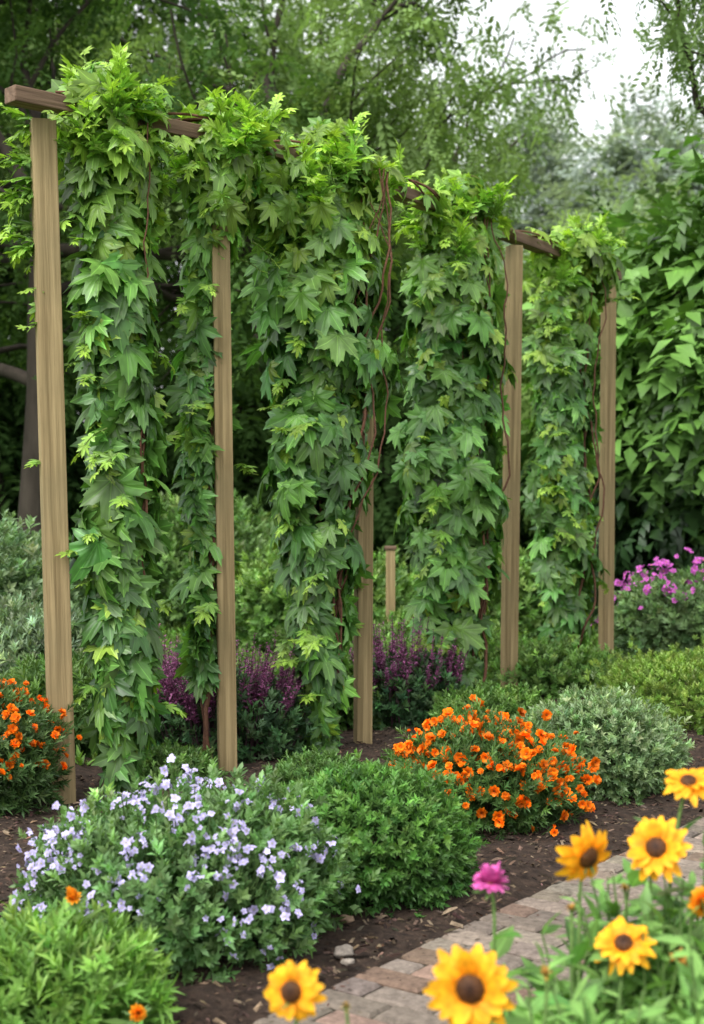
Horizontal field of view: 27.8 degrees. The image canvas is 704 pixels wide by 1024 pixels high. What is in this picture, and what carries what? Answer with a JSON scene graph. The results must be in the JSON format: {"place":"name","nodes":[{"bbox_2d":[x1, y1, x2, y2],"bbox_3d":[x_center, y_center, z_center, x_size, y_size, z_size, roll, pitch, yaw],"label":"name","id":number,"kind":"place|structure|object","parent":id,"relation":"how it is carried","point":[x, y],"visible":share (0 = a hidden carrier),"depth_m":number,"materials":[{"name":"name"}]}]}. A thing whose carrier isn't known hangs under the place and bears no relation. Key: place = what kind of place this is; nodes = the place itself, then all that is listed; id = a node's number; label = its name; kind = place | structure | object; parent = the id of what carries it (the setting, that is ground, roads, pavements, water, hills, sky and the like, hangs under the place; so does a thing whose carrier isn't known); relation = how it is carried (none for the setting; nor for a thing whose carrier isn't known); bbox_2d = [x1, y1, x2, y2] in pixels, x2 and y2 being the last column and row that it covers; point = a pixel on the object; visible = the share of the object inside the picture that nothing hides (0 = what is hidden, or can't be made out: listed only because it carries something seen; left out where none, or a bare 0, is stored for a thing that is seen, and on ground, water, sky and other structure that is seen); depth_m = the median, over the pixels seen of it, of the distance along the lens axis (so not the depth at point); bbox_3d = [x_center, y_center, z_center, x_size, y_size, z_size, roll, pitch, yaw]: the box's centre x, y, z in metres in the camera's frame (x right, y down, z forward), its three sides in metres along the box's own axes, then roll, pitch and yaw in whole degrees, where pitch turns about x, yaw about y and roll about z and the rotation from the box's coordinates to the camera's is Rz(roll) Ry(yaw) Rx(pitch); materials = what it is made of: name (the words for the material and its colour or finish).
{"place":"outdoors","nodes":[
{"label":"outdoors","id":0,"kind":"place"},
{"bbox_2d":[75,536,625,754],"bbox_3d":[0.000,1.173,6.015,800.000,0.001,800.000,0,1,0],"label":"ground","id":1,"kind":"structure","parent":0,"point":[263,651],"depth_m":11.28,"materials":[{"name":"brown soil"}]},
{"bbox_2d":[0,587,85,675],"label":"grey green shrub","id":2,"kind":"object","parent":1,"relation":"on","point":[21,629],"visible":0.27,"depth_m":7.38,"materials":[{"name":"green plant"}]},
{"bbox_2d":[0,509,87,630],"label":"grey green shrub","id":3,"kind":"object","parent":1,"relation":"on","point":[20,567],"visible":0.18,"depth_m":8.97,"materials":[{"name":"green plant"}]},
{"bbox_2d":[0,35,237,541],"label":"broadleaf tree","id":4,"kind":"object","parent":1,"relation":"on","point":[4,259],"visible":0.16,"depth_m":17.39,"materials":[{"name":"green plant"}]},
{"bbox_2d":[0,0,308,315],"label":"tall woodland tree","id":5,"kind":"object","parent":1,"relation":"on","point":[182,16],"visible":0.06,"depth_m":28.95,"materials":[{"name":"green plant"}]},
{"bbox_2d":[69,488,275,634],"bbox_3d":[-1.312,0.443,13.525,2.769,1.561,2.758,0,1,0],"label":"green shrub","id":6,"kind":"object","parent":1,"relation":"on","point":[251,534],"visible":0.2,"depth_m":12.78,"materials":[{"name":"green plant"}]},
{"bbox_2d":[0,0,418,554],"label":"broadleaf tree","id":7,"kind":"object","parent":1,"relation":"on","point":[26,72],"visible":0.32,"depth_m":16.76,"materials":[{"name":"green plant"}]},
{"bbox_2d":[10,0,567,381],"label":"broadleaf tree","id":8,"kind":"object","parent":1,"relation":"on","point":[407,15],"visible":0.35,"depth_m":17.23,"materials":[{"name":"green plant"}]},
{"bbox_2d":[5,84,621,804],"bbox_3d":[0.405,-0.211,7.726,0.448,2.928,5.632,1,1,35],"label":"wooden trellis","id":9,"kind":"object","parent":1,"relation":"on","point":[51,420],"visible":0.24,"depth_m":6.19,"materials":[{"name":"brown wood"}]},
{"bbox_2d":[21,41,187,794],"bbox_3d":[-1.016,-0.350,5.877,0.690,3.143,0.804,0,1,0],"label":"climbing vine","id":10,"kind":"object","parent":9,"relation":"attached to","point":[119,544],"visible":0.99,"depth_m":5.74,"materials":[{"name":"green plant"}]},
{"bbox_2d":[156,83,298,758],"bbox_3d":[-0.487,-0.341,6.151,0.698,3.030,0.708,-1,1,-37],"label":"climbing vine","id":11,"kind":"object","parent":9,"relation":"attached to","point":[206,197],"visible":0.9,"depth_m":6.16,"materials":[{"name":"green plant"}]},
{"bbox_2d":[0,60,620,468],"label":"climbing vine","id":12,"kind":"object","parent":9,"relation":"attached to","point":[274,220],"visible":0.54,"depth_m":6.28,"materials":[{"name":"green plant"}]},
{"bbox_2d":[237,111,424,753],"bbox_3d":[-0.112,-0.315,6.755,0.712,3.105,0.948,1,1,41],"label":"climbing vine","id":13,"kind":"object","parent":9,"relation":"attached to","point":[331,373],"visible":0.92,"depth_m":6.55,"materials":[{"name":"green plant"}]},
{"bbox_2d":[386,167,517,689],"bbox_3d":[0.558,-0.364,7.861,0.760,3.128,0.932,0,1,0],"label":"climbing vine","id":14,"kind":"object","parent":9,"relation":"attached to","point":[449,459],"visible":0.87,"depth_m":7.64,"materials":[{"name":"green plant"}]},
{"bbox_2d":[522,210,638,650],"bbox_3d":[1.466,-0.409,9.336,0.684,3.121,0.878,0,1,34],"label":"climbing vine","id":15,"kind":"object","parent":9,"relation":"attached to","point":[559,351],"visible":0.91,"depth_m":9.19,"materials":[{"name":"green plant"}]},
{"bbox_2d":[235,541,418,657],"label":"green shrub","id":16,"kind":"object","parent":1,"relation":"on","point":[262,603],"visible":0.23,"depth_m":11.05,"materials":[{"name":"green plant"}]},
{"bbox_2d":[0,0,658,496],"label":"broadleaf tree","id":17,"kind":"object","parent":1,"relation":"on","point":[272,40],"visible":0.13,"depth_m":25.22,"materials":[{"name":"green plant"}]},
{"bbox_2d":[150,0,519,484],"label":"tall woodland tree","id":18,"kind":"object","parent":1,"relation":"on","point":[326,38],"visible":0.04,"depth_m":31.18,"materials":[{"name":"green plant"}]},
{"bbox_2d":[0,50,699,575],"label":"woodland","id":19,"kind":"object","parent":1,"relation":"on","point":[388,498],"visible":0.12,"depth_m":21.00,"materials":[{"name":"green plant"}]},
{"bbox_2d":[0,654,703,1023],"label":"mulch bed","id":20,"kind":"object","parent":1,"relation":"on","point":[224,996],"visible":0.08,"depth_m":4.47,"materials":[{"name":"soil"}]},
{"bbox_2d":[0,669,81,817],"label":"orange marigold plant","id":21,"kind":"object","parent":20,"relation":"on","point":[28,772],"visible":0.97,"depth_m":5.44,"materials":[{"name":"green plant"}]},
{"bbox_2d":[0,648,155,757],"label":"green shrub","id":22,"kind":"object","parent":20,"relation":"on","point":[31,669],"visible":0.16,"depth_m":6.58,"materials":[{"name":"green plant"}]},
{"bbox_2d":[0,895,186,1023],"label":"feathery marigold plant","id":23,"kind":"object","parent":20,"relation":"on","point":[38,954],"visible":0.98,"depth_m":3.12,"materials":[{"name":"green plant"}]},
{"bbox_2d":[49,886,151,1023],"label":"orange pompom marigold","id":24,"kind":"object","parent":20,"relation":"on","point":[137,1013],"visible":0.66,"depth_m":3.19,"materials":[{"name":"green plant"}]},
{"bbox_2d":[130,737,229,791],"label":"green shrub","id":25,"kind":"object","parent":20,"relation":"on","point":[198,758],"visible":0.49,"depth_m":5.92,"materials":[{"name":"green plant"}]},
{"bbox_2d":[158,623,201,738],"bbox_3d":[-0.983,0.877,7.112,0.695,0.627,0.626,1,1,37],"label":"purple salvia","id":26,"kind":"object","parent":20,"relation":"on","point":[176,654],"visible":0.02,"depth_m":7.03,"materials":[{"name":"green plant"}]},
{"bbox_2d":[0,754,380,985],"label":"lavender flowering shrub","id":27,"kind":"object","parent":20,"relation":"on","point":[236,857],"visible":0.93,"depth_m":3.70,"materials":[{"name":"green plant"}]},
{"bbox_2d":[150,630,322,763],"bbox_3d":[-0.578,0.873,6.714,0.879,0.673,0.838,-1,1,-43],"label":"purple salvia","id":28,"kind":"object","parent":20,"relation":"on","point":[265,698],"visible":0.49,"depth_m":6.52,"materials":[{"name":"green plant"}]},
{"bbox_2d":[260,743,372,797],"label":"green shrub","id":29,"kind":"object","parent":20,"relation":"on","point":[317,760],"visible":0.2,"depth_m":5.77,"materials":[{"name":"green plant"}]},
{"bbox_2d":[252,651,406,732],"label":"green shrub","id":30,"kind":"object","parent":20,"relation":"on","point":[349,714],"visible":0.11,"depth_m":7.50,"materials":[{"name":"green plant"}]},
{"bbox_2d":[333,944,353,958],"bbox_3d":[-0.021,1.161,3.756,0.056,0.034,0.072,0,1,4],"label":"garden stone","id":31,"kind":"object","parent":20,"relation":"on","point":[343,951],"visible":1,"depth_m":3.73,"materials":[{"name":"grey stone"}]},
{"bbox_2d":[339,914,354,923],"bbox_3d":[-0.015,1.159,4.049,0.043,0.026,0.034,0,1,27],"label":"garden stone","id":32,"kind":"object","parent":20,"relation":"on","point":[348,918],"visible":0.85,"depth_m":4.04,"materials":[{"name":"stone"}]},
{"bbox_2d":[340,958,354,965],"bbox_3d":[-0.011,1.165,3.686,0.032,0.017,0.029,0,1,32],"label":"garden stone","id":33,"kind":"object","parent":20,"relation":"on","point":[347,961],"visible":1,"depth_m":3.68,"materials":[{"name":"grey stone"}]},
{"bbox_2d":[282,748,490,917],"bbox_3d":[0.081,0.975,4.431,0.701,0.495,0.740,0,1,0],"label":"round green shrub","id":34,"kind":"object","parent":20,"relation":"on","point":[417,825],"visible":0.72,"depth_m":4.24,"materials":[{"name":"green plant"}]},
{"bbox_2d":[343,616,469,730],"bbox_3d":[0.304,0.868,7.612,0.732,0.623,0.615,0,1,0],"label":"purple salvia","id":35,"kind":"object","parent":20,"relation":"on","point":[420,678],"visible":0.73,"depth_m":7.47,"materials":[{"name":"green plant"}]},
{"bbox_2d":[344,604,530,681],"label":"green shrub","id":36,"kind":"object","parent":20,"relation":"on","point":[492,652],"visible":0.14,"depth_m":9.08,"materials":[{"name":"green plant"}]},
{"bbox_2d":[264,942,703,1023],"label":"yellow coneflower plant","id":37,"kind":"object","parent":20,"relation":"on","point":[473,986],"visible":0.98,"depth_m":2.22,"materials":[{"name":"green plant"}]},
{"bbox_2d":[427,674,550,726],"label":"green shrub","id":38,"kind":"object","parent":20,"relation":"on","point":[510,700],"visible":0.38,"depth_m":7.16,"materials":[{"name":"green plant"}]},
{"bbox_2d":[379,694,601,839],"bbox_3d":[0.505,0.958,5.364,0.873,0.523,0.846,0,1,0],"label":"orange marigold plant","id":39,"kind":"object","parent":20,"relation":"on","point":[487,758],"visible":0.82,"depth_m":5.16,"materials":[{"name":"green plant"}]},
{"bbox_2d":[313,817,702,1020],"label":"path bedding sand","id":40,"kind":"structure","parent":20,"relation":"on","point":[422,993],"depth_m":3.72,"materials":[{"name":"beige sand"}]},
{"bbox_2d":[472,861,620,1021],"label":"pink zinnia plant","id":41,"kind":"object","parent":20,"relation":"on","point":[489,879],"visible":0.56,"depth_m":2.64,"materials":[{"name":"green plant"}]},
{"bbox_2d":[484,631,624,700],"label":"green shrub","id":42,"kind":"object","parent":20,"relation":"on","point":[553,668],"visible":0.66,"depth_m":8.49,"materials":[{"name":"green plant"}]},
{"bbox_2d":[490,768,703,1023],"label":"yellow coneflower plant","id":43,"kind":"object","parent":20,"relation":"on","point":[655,945],"visible":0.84,"depth_m":2.59,"materials":[{"name":"green plant"}]},
{"bbox_2d":[508,670,694,806],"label":"silver green shrub","id":44,"kind":"object","parent":20,"relation":"on","point":[629,756],"visible":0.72,"depth_m":5.77,"materials":[{"name":"green plant"}]},
{"bbox_2d":[583,634,703,735],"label":"light green hedge","id":45,"kind":"object","parent":20,"relation":"on","point":[665,676],"visible":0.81,"depth_m":7.53,"materials":[{"name":"green plant"}]},
{"bbox_2d":[590,547,703,658],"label":"pink flowering shrub","id":46,"kind":"object","parent":20,"relation":"on","point":[663,609],"visible":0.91,"depth_m":10.59,"materials":[{"name":"green plant"}]},
{"bbox_2d":[75,581,631,765],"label":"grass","id":47,"kind":"structure","parent":1,"relation":"on","point":[172,636],"depth_m":11.12,"materials":[{"name":"green plant"}]},
{"bbox_2d":[384,546,396,621],"bbox_3d":[0.290,0.720,10.710,0.090,0.927,0.090,0,1,0],"label":"garden stake","id":48,"kind":"object","parent":1,"relation":"on","point":[390,577],"visible":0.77,"depth_m":10.67,"materials":[{"name":"brown wood"}]},
{"bbox_2d":[404,540,597,643],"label":"green shrub","id":49,"kind":"object","parent":1,"relation":"on","point":[530,611],"visible":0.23,"depth_m":11.68,"materials":[{"name":"green plant"}]},
{"bbox_2d":[408,74,703,320],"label":"distant tree","id":50,"kind":"object","parent":1,"relation":"on","point":[561,180],"visible":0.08,"depth_m":59.42,"materials":[{"name":"green plant"}]},
{"bbox_2d":[493,209,650,553],"bbox_3d":[3.110,-1.550,19.518,3.875,5.357,3.675,0,1,0],"label":"bright green tree","id":51,"kind":"object","parent":1,"relation":"on","point":[526,408],"visible":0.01,"depth_m":19.08,"materials":[{"name":"green plant"}]},
{"bbox_2d":[446,159,698,379],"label":"distant tree","id":52,"kind":"object","parent":1,"relation":"on","point":[642,201],"visible":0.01,"depth_m":41.59,"materials":[{"name":"green plant"}]},
{"bbox_2d":[498,135,703,622],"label":"laurel shrub","id":53,"kind":"object","parent":1,"relation":"on","point":[659,461],"visible":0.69,"depth_m":12.06,"materials":[{"name":"green plant"}]},
{"bbox_2d":[599,0,703,139],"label":"broadleaf tree","id":54,"kind":"object","parent":1,"relation":"on","point":[681,44],"visible":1,"depth_m":11.36,"materials":[{"name":"green plant"}]},
{"bbox_2d":[8,0,703,420],"label":"sky","id":55,"kind":"structure","parent":0,"point":[629,58],"materials":[{"name":"white"}]},
{"bbox_2d":[253,817,703,1023],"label":"brick path","id":56,"kind":"structure","parent":0,"point":[534,914],"depth_m":3.81,"materials":[{"name":"beige brick"}]}
]}

